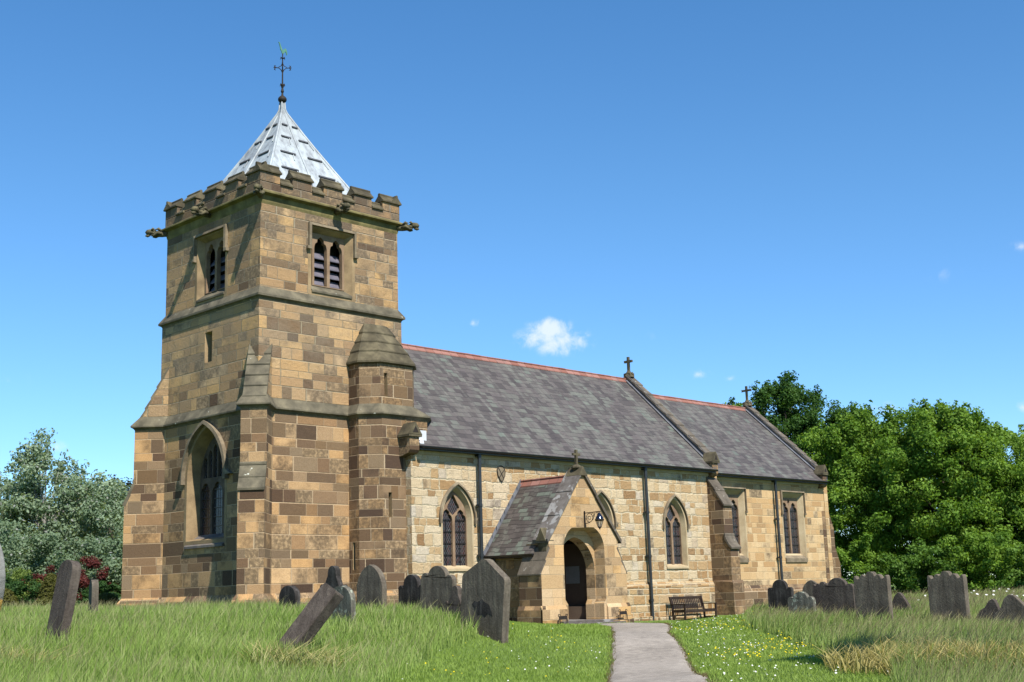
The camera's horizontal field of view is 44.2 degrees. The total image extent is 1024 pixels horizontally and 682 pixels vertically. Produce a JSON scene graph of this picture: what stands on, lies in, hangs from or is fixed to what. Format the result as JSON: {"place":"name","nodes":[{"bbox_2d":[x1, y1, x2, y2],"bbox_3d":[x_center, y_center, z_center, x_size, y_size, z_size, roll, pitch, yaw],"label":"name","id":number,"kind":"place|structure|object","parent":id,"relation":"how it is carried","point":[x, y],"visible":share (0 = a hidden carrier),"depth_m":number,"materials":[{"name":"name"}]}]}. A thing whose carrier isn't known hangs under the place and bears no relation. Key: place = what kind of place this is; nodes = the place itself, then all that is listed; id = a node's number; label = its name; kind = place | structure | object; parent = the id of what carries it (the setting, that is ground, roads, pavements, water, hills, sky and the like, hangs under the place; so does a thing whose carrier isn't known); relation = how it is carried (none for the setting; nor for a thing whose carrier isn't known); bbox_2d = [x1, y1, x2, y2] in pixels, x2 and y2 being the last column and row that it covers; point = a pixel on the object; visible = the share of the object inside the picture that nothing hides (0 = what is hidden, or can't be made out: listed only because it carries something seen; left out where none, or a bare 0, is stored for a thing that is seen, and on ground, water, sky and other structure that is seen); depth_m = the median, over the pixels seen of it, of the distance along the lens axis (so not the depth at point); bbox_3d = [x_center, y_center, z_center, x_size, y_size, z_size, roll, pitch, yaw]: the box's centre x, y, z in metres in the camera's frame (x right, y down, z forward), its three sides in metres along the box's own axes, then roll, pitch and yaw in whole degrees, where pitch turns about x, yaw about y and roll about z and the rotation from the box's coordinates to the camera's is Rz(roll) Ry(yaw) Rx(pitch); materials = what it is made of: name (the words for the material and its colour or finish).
{"place":"outdoors","nodes":[
{"label":"outdoors","id":0,"kind":"place"},
{"bbox_2d":[0,594,483,681],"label":"long grass","id":1,"kind":"structure","parent":0,"point":[202,631],"depth_m":20.89,"materials":[{"name":"green plant"}]},
{"bbox_2d":[5,584,983,681],"bbox_3d":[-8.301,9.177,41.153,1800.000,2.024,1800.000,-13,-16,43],"label":"ground","id":2,"kind":"structure","parent":0,"point":[468,648],"depth_m":25.80,"materials":[{"name":"green plant"}]},
{"bbox_2d":[0,545,5,609],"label":"gravestone","id":3,"kind":"object","parent":2,"relation":"on","point":[2,575],"visible":1,"depth_m":9.09,"materials":[{"name":"grey stone"}]},
{"bbox_2d":[2,588,19,606],"bbox_3d":[-21.868,11.091,53.779,1.827,1.259,1.809,-13,-16,43],"label":"clipped yew","id":4,"kind":"object","parent":2,"relation":"on","point":[9,597],"visible":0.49,"depth_m":53.54,"materials":[{"name":"green plant"}]},
{"bbox_2d":[0,471,33,579],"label":"tree","id":5,"kind":"object","parent":2,"relation":"on","point":[24,517],"visible":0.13,"depth_m":74.90,"materials":[{"name":"green plant"}]},
{"bbox_2d":[5,566,29,603],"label":"bush","id":6,"kind":"object","parent":2,"relation":"on","point":[16,572],"visible":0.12,"depth_m":59.41,"materials":[{"name":"green plant"}]},
{"bbox_2d":[5,572,40,606],"bbox_3d":[-22.319,11.329,56.016,2.329,2.137,2.560,-13,-16,43],"label":"bush","id":7,"kind":"object","parent":2,"relation":"on","point":[17,588],"visible":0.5,"depth_m":56.02,"materials":[{"name":"green plant"}]},
{"bbox_2d":[6,569,41,605],"bbox_3d":[-23.580,11.623,58.156,3.173,2.418,2.927,-13,-16,43],"label":"bush","id":8,"kind":"object","parent":2,"relation":"on","point":[24,574],"visible":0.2,"depth_m":58.20,"materials":[{"name":"green plant"}]},
{"bbox_2d":[0,454,61,575],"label":"tree","id":9,"kind":"object","parent":2,"relation":"on","point":[8,484],"visible":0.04,"depth_m":78.95,"materials":[{"name":"green plant"}]},
{"bbox_2d":[0,518,78,582],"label":"shrub","id":10,"kind":"object","parent":2,"relation":"on","point":[47,545],"visible":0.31,"depth_m":65.98,"materials":[{"name":"green plant"}]},
{"bbox_2d":[0,641,81,667],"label":"grass tuft","id":11,"kind":"object","parent":2,"relation":"on","point":[15,656],"visible":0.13,"depth_m":16.83,"materials":[{"name":"green plant"}]},
{"bbox_2d":[33,598,51,606],"bbox_3d":[-19.301,10.948,51.962,1.145,0.761,1.176,-13,-16,43],"label":"clipped yew","id":12,"kind":"object","parent":2,"relation":"on","point":[45,600],"visible":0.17,"depth_m":51.78,"materials":[{"name":"green plant"}]},
{"bbox_2d":[37,573,56,600],"bbox_3d":[-20.046,10.986,54.819,1.175,1.831,1.156,-13,-16,43],"label":"clipped yew","id":13,"kind":"object","parent":2,"relation":"on","point":[47,587],"visible":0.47,"depth_m":54.58,"materials":[{"name":"green plant"}]},
{"bbox_2d":[20,565,77,601],"bbox_3d":[-22.176,11.745,60.120,2.781,2.186,2.771,-13,-16,43],"label":"shrub","id":14,"kind":"object","parent":2,"relation":"on","point":[39,576],"visible":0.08,"depth_m":59.63,"materials":[{"name":"red plant"}]},
{"bbox_2d":[0,427,121,566],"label":"tree","id":15,"kind":"object","parent":2,"relation":"on","point":[24,500],"visible":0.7,"depth_m":74.47,"materials":[{"name":"green plant"}]},
{"bbox_2d":[45,560,80,641],"bbox_3d":[-7.349,4.464,20.576,0.527,1.776,0.434,-13,-16,43],"label":"gravestone","id":16,"kind":"object","parent":2,"relation":"on","point":[66,590],"visible":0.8,"depth_m":20.55,"materials":[{"name":"grey stone"}]},
{"bbox_2d":[26,534,121,600],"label":"shrub","id":17,"kind":"object","parent":2,"relation":"on","point":[89,546],"visible":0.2,"depth_m":65.29,"materials":[{"name":"green plant"}]},
{"bbox_2d":[32,472,130,599],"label":"tree","id":18,"kind":"object","parent":2,"relation":"on","point":[94,482],"visible":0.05,"depth_m":78.33,"materials":[{"name":"green plant"}]},
{"bbox_2d":[57,555,118,603],"bbox_3d":[-20.699,11.823,61.480,2.562,2.752,2.749,-13,-16,43],"label":"shrub","id":19,"kind":"object","parent":2,"relation":"on","point":[92,561],"visible":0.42,"depth_m":61.67,"materials":[{"name":"red plant"}]},
{"bbox_2d":[58,476,127,578],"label":"tree","id":20,"kind":"object","parent":2,"relation":"on","point":[103,518],"visible":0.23,"depth_m":72.97,"materials":[{"name":"green plant"}]},
{"bbox_2d":[88,580,98,612],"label":"gravestone","id":21,"kind":"object","parent":2,"relation":"on","point":[93,591],"visible":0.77,"depth_m":30.84,"materials":[{"name":"grey stone"}]},
{"bbox_2d":[75,580,121,605],"bbox_3d":[-18.765,11.694,57.238,1.982,1.661,2.192,1,-12,-11],"label":"bush","id":22,"kind":"object","parent":2,"relation":"on","point":[106,588],"visible":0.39,"depth_m":57.23,"materials":[{"name":"green plant"}]},
{"bbox_2d":[67,474,132,522],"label":"tree","id":23,"kind":"object","parent":2,"relation":"on","point":[128,483],"visible":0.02,"depth_m":90.79,"materials":[{"name":"green plant"}]},
{"bbox_2d":[80,533,122,599],"bbox_3d":[-19.298,11.612,63.918,5.672,6.144,5.498,-3,-11,6],"label":"shrub","id":24,"kind":"object","parent":2,"relation":"on","point":[113,563],"visible":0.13,"depth_m":63.13,"materials":[{"name":"green plant"}]},
{"bbox_2d":[98,592,119,606],"bbox_3d":[-17.345,11.230,53.945,1.384,0.996,1.390,-13,-16,43],"label":"clipped yew","id":25,"kind":"object","parent":2,"relation":"on","point":[106,597],"visible":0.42,"depth_m":53.66,"materials":[{"name":"green plant"}]},
{"bbox_2d":[279,586,300,606],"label":"gravestone","id":26,"kind":"object","parent":2,"relation":"on","point":[288,594],"visible":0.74,"depth_m":32.95,"materials":[{"name":"grey stone"}]},
{"bbox_2d":[233,637,366,677],"bbox_3d":[-3.260,4.899,19.552,2.235,0.632,2.426,-5,-12,17],"label":"grass tuft","id":27,"kind":"object","parent":2,"relation":"on","point":[290,655],"visible":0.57,"depth_m":19.42,"materials":[{"name":"plant"}]},
{"bbox_2d":[273,583,343,651],"bbox_3d":[-3.595,4.984,21.744,1.382,1.591,0.448,0,-11,-9],"label":"gravestone","id":28,"kind":"object","parent":2,"relation":"on","point":[311,619],"visible":0.65,"depth_m":21.71,"materials":[{"name":"grey stone"}]},
{"bbox_2d":[320,566,346,587],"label":"gravestone","id":29,"kind":"object","parent":2,"relation":"on","point":[333,579],"visible":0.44,"depth_m":31.04,"materials":[{"name":"grey stone"}]},
{"bbox_2d":[330,586,355,624],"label":"gravestone","id":30,"kind":"object","parent":2,"relation":"on","point":[347,604],"visible":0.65,"depth_m":26.87,"materials":[{"name":"grey stone"}]},
{"bbox_2d":[357,564,386,608],"bbox_3d":[-3.677,6.691,33.028,1.067,1.659,0.170,-13,-16,43],"label":"gravestone","id":31,"kind":"object","parent":2,"relation":"on","point":[371,584],"visible":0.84,"depth_m":32.96,"materials":[{"name":"grey stone"}]},
{"bbox_2d":[398,574,420,606],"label":"gravestone","id":32,"kind":"object","parent":2,"relation":"on","point":[409,589],"visible":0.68,"depth_m":33.02,"materials":[{"name":"grey stone"}]},
{"bbox_2d":[420,566,456,613],"bbox_3d":[-1.829,6.382,31.011,1.268,1.695,0.150,-13,-16,43],"label":"gravestone","id":33,"kind":"object","parent":2,"relation":"on","point":[438,583],"visible":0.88,"depth_m":30.99,"materials":[{"name":"grey stone"}]},
{"bbox_2d":[445,586,461,620],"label":"gravestone","id":34,"kind":"object","parent":2,"relation":"on","point":[455,598],"visible":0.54,"depth_m":28.98,"materials":[{"name":"grey stone"}]},
{"bbox_2d":[117,42,840,623],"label":"stone church","id":35,"kind":"structure","parent":2,"relation":"on","point":[305,420],"depth_m":45.95,"materials":[{"name":"stone"}]},
{"bbox_2d":[179,420,232,548],"bbox_3d":[-10.407,4.953,43.916,3.194,4.410,0.778,-13,-16,43],"label":"west window","id":36,"kind":"structure","parent":35,"relation":"in","point":[204,471],"depth_m":44.55,"materials":[{"name":"stone"}]},
{"bbox_2d":[204,331,211,362],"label":"slit window","id":37,"kind":"structure","parent":35,"relation":"in","point":[208,335],"depth_m":45.15,"materials":[{"name":"stone"}]},
{"bbox_2d":[191,224,228,306],"bbox_3d":[-10.642,-2.673,45.822,2.280,2.640,0.915,-13,-16,43],"label":"belfry window","id":38,"kind":"structure","parent":35,"relation":"in","point":[204,243],"depth_m":46.05,"materials":[{"name":"stone"}]},
{"bbox_2d":[306,222,358,301],"bbox_3d":[-6.751,-2.781,45.877,0.915,2.640,2.280,-13,-16,43],"label":"belfry window","id":39,"kind":"structure","parent":35,"relation":"in","point":[323,240],"depth_m":46.04,"materials":[{"name":"stone"}]},
{"bbox_2d":[353,542,354,569],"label":"slit window","id":40,"kind":"structure","parent":35,"relation":"in","point":[353,542],"depth_m":43.83,"materials":[{"name":"stone"}]},
{"bbox_2d":[384,373,387,396],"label":"slit window","id":41,"kind":"structure","parent":35,"relation":"in","point":[385,374],"depth_m":45.09,"materials":[{"name":"stone"}]},
{"bbox_2d":[389,492,391,516],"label":"slit window","id":42,"kind":"structure","parent":35,"relation":"in","point":[390,493],"depth_m":44.25,"materials":[{"name":"stone"}]},
{"bbox_2d":[439,482,478,570],"bbox_3d":[-2.002,6.758,45.985,0.425,3.204,1.994,-13,-16,43],"label":"arched window","id":43,"kind":"structure","parent":35,"relation":"in","point":[456,514],"depth_m":46.17,"materials":[{"name":"stone"}]},
{"bbox_2d":[584,511,603,529],"bbox_3d":[2.967,6.505,45.850,0.898,0.710,0.350,-13,-16,43],"label":"lantern","id":44,"kind":"object","parent":35,"relation":"attached to","point":[599,517],"visible":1,"depth_m":45.72,"materials":[{"name":"metal"}]},
{"bbox_2d":[597,490,618,527],"bbox_3d":[3.626,7.720,51.632,0.425,3.204,1.994,-13,-16,43],"label":"arched window","id":45,"kind":"structure","parent":35,"relation":"in","point":[602,496],"depth_m":52.07,"materials":[{"name":"stone"}]},
{"bbox_2d":[662,494,690,568],"bbox_3d":[7.109,8.315,55.126,0.425,3.204,1.994,-13,-16,43],"label":"arched window","id":46,"kind":"structure","parent":35,"relation":"in","point":[674,521],"depth_m":55.33,"materials":[{"name":"stone"}]},
{"bbox_2d":[722,486,748,562],"bbox_3d":[10.240,8.567,58.828,0.450,3.480,2.200,-13,-16,43],"label":"square headed window","id":47,"kind":"structure","parent":35,"relation":"in","point":[737,495],"depth_m":59.41,"materials":[{"name":"stone"}]},
{"bbox_2d":[779,490,807,561],"bbox_3d":[13.850,9.184,62.449,0.450,3.480,2.200,-13,-16,43],"label":"square headed window","id":48,"kind":"structure","parent":35,"relation":"in","point":[793,507],"depth_m":62.79,"materials":[{"name":"stone"}]},
{"bbox_2d":[460,559,510,642],"bbox_3d":[-0.594,5.689,27.037,1.450,2.007,0.204,-13,-16,43],"label":"gravestone","id":49,"kind":"object","parent":2,"relation":"on","point":[486,586],"visible":0.8,"depth_m":26.87,"materials":[{"name":"grey stone"}]},
{"bbox_2d":[425,629,688,675],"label":"buttercups","id":50,"kind":"object","parent":2,"relation":"on","point":[508,668],"visible":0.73,"depth_m":24.38,"materials":[{"name":"yellow plant"}]},
{"bbox_2d":[557,614,567,623],"bbox_3d":[1.762,9.659,43.781,0.064,0.374,0.590,-13,-16,43],"label":"boot scraper","id":51,"kind":"object","parent":2,"relation":"on","point":[563,617],"visible":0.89,"depth_m":43.78,"materials":[{"name":"metal"}]},
{"bbox_2d":[620,619,633,622],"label":"stone block","id":52,"kind":"structure","parent":2,"relation":"on","point":[630,620],"depth_m":46.28,"materials":[{"name":"beige stone"}]},
{"bbox_2d":[618,609,627,619],"bbox_3d":[4.084,10.066,46.474,0.064,0.374,0.590,-13,-16,43],"label":"boot scraper","id":53,"kind":"object","parent":52,"relation":"on","point":[621,613],"visible":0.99,"depth_m":46.42,"materials":[{"name":"metal"}]},
{"bbox_2d":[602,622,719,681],"bbox_3d":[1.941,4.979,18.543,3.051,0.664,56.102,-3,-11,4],"label":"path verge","id":54,"kind":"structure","parent":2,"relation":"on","point":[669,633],"depth_m":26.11,"materials":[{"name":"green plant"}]},
{"bbox_2d":[669,596,716,620],"bbox_3d":[7.735,11.387,53.805,0.854,1.010,2.280,-13,-16,43],"label":"bench","id":55,"kind":"object","parent":2,"relation":"on","point":[685,610],"visible":0.93,"depth_m":53.87,"materials":[{"name":"brown wood"}]},
{"bbox_2d":[591,614,887,680],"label":"daisies","id":56,"kind":"object","parent":2,"relation":"on","point":[746,652],"visible":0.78,"depth_m":25.79,"materials":[{"name":"white plant"}]},
{"bbox_2d":[724,402,760,413],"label":"tree","id":57,"kind":"object","parent":2,"relation":"on","point":[739,404],"depth_m":86.96,"materials":[{"name":"green plant"}]},
{"bbox_2d":[675,620,816,659],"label":"buttercups","id":58,"kind":"object","parent":2,"relation":"on","point":[751,644],"visible":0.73,"depth_m":26.40,"materials":[{"name":"yellow plant"}]},
{"bbox_2d":[768,579,793,609],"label":"gravestone","id":59,"kind":"object","parent":2,"relation":"on","point":[780,591],"visible":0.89,"depth_m":39.01,"materials":[{"name":"grey stone"}]},
{"bbox_2d":[726,370,868,484],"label":"tree","id":60,"kind":"object","parent":2,"relation":"on","point":[786,394],"visible":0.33,"depth_m":92.17,"materials":[{"name":"green plant"}]},
{"bbox_2d":[788,592,815,614],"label":"gravestone","id":61,"kind":"object","parent":2,"relation":"on","point":[800,599],"visible":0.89,"depth_m":35.95,"materials":[{"name":"grey stone"}]},
{"bbox_2d":[802,580,816,596],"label":"gravestone","id":62,"kind":"object","parent":2,"relation":"on","point":[808,588],"visible":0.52,"depth_m":38.08,"materials":[{"name":"grey stone"}]},
{"bbox_2d":[813,582,827,610],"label":"gravestone","id":63,"kind":"object","parent":2,"relation":"on","point":[817,594],"visible":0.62,"depth_m":36.40,"materials":[{"name":"grey stone"}]},
{"bbox_2d":[821,578,855,615],"bbox_3d":[8.184,6.655,31.508,0.900,1.468,0.140,-13,-16,43],"label":"gravestone","id":64,"kind":"object","parent":2,"relation":"on","point":[838,593],"visible":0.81,"depth_m":31.51,"materials":[{"name":"grey stone"}]},
{"bbox_2d":[805,399,904,506],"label":"tree","id":65,"kind":"object","parent":2,"relation":"on","point":[852,409],"visible":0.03,"depth_m":92.43,"materials":[{"name":"green plant"}]},
{"bbox_2d":[836,532,895,591],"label":"shrub","id":66,"kind":"object","parent":2,"relation":"on","point":[858,550],"visible":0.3,"depth_m":70.83,"materials":[{"name":"green plant"}]},
{"bbox_2d":[797,404,943,583],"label":"tree","id":67,"kind":"object","parent":2,"relation":"on","point":[857,433],"visible":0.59,"depth_m":77.66,"materials":[{"name":"green plant"}]},
{"bbox_2d":[853,572,893,623],"bbox_3d":[8.324,6.092,29.033,0.860,1.550,0.160,-13,-16,43],"label":"gravestone","id":68,"kind":"object","parent":2,"relation":"on","point":[872,590],"visible":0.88,"depth_m":29.00,"materials":[{"name":"grey stone"}]},
{"bbox_2d":[892,592,912,612],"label":"gravestone","id":69,"kind":"object","parent":2,"relation":"on","point":[899,598],"visible":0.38,"depth_m":32.19,"materials":[{"name":"grey stone"}]},
{"bbox_2d":[815,634,1016,675],"bbox_3d":[5.811,4.485,18.135,3.093,0.497,2.824,-13,-16,43],"label":"grass tuft","id":70,"kind":"object","parent":2,"relation":"on","point":[864,658],"visible":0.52,"depth_m":17.91,"materials":[{"name":"beige plant"}]},
{"bbox_2d":[870,537,972,594],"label":"shrub","id":71,"kind":"object","parent":2,"relation":"on","point":[905,575],"visible":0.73,"depth_m":68.44,"materials":[{"name":"green plant"}]},
{"bbox_2d":[840,562,1004,591],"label":"hedgerow","id":72,"kind":"object","parent":2,"relation":"on","point":[844,574],"depth_m":83.19,"materials":[{"name":"green plant"}]},
{"bbox_2d":[843,397,1023,590],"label":"tree","id":73,"kind":"object","parent":2,"relation":"on","point":[935,429],"visible":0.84,"depth_m":74.35,"materials":[{"name":"green plant"}]},
{"bbox_2d":[927,571,970,624],"bbox_3d":[9.719,5.898,28.046,0.860,1.550,0.180,-13,-16,43],"label":"gravestone","id":74,"kind":"object","parent":2,"relation":"on","point":[947,592],"visible":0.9,"depth_m":28.00,"materials":[{"name":"grey stone"}]},
{"bbox_2d":[921,419,1023,590],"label":"tree","id":75,"kind":"object","parent":2,"relation":"on","point":[1016,442],"visible":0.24,"depth_m":75.30,"materials":[{"name":"green plant"}]},
{"bbox_2d":[923,637,1023,674],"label":"grass tuft","id":76,"kind":"object","parent":2,"relation":"on","point":[998,648],"visible":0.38,"depth_m":17.31,"materials":[{"name":"plant"}]},
{"bbox_2d":[928,532,1023,593],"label":"shrub","id":77,"kind":"object","parent":2,"relation":"on","point":[986,551],"visible":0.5,"depth_m":66.45,"materials":[{"name":"green plant"}]},
{"bbox_2d":[975,599,999,622],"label":"gravestone","id":78,"kind":"object","parent":2,"relation":"on","point":[991,605],"visible":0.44,"depth_m":26.98,"materials":[{"name":"grey stone"}]},
{"bbox_2d":[972,467,1023,557],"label":"tree","id":79,"kind":"object","parent":2,"relation":"on","point":[1017,538],"visible":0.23,"depth_m":74.72,"materials":[{"name":"green plant"}]},
{"bbox_2d":[987,535,1023,591],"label":"shrub","id":80,"kind":"object","parent":2,"relation":"on","point":[1013,571],"visible":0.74,"depth_m":64.94,"materials":[{"name":"green plant"}]},
{"bbox_2d":[991,594,1023,625],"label":"gravestone","id":81,"kind":"object","parent":2,"relation":"on","point":[1011,604],"visible":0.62,"depth_m":24.77,"materials":[{"name":"grey stone"}]},
{"bbox_2d":[0,0,1023,577],"label":"sky","id":82,"kind":"structure","parent":0,"point":[719,198],"materials":[{"name":"blue"}]},
{"bbox_2d":[602,623,706,681],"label":"path","id":83,"kind":"structure","parent":0,"point":[647,652],"depth_m":26.61,"materials":[{"name":"grey concrete"}]},
{"bbox_2d":[741,583,1023,681],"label":"long grass","id":84,"kind":"structure","parent":0,"point":[914,624],"depth_m":23.26,"materials":[{"name":"green plant"}]}
]}

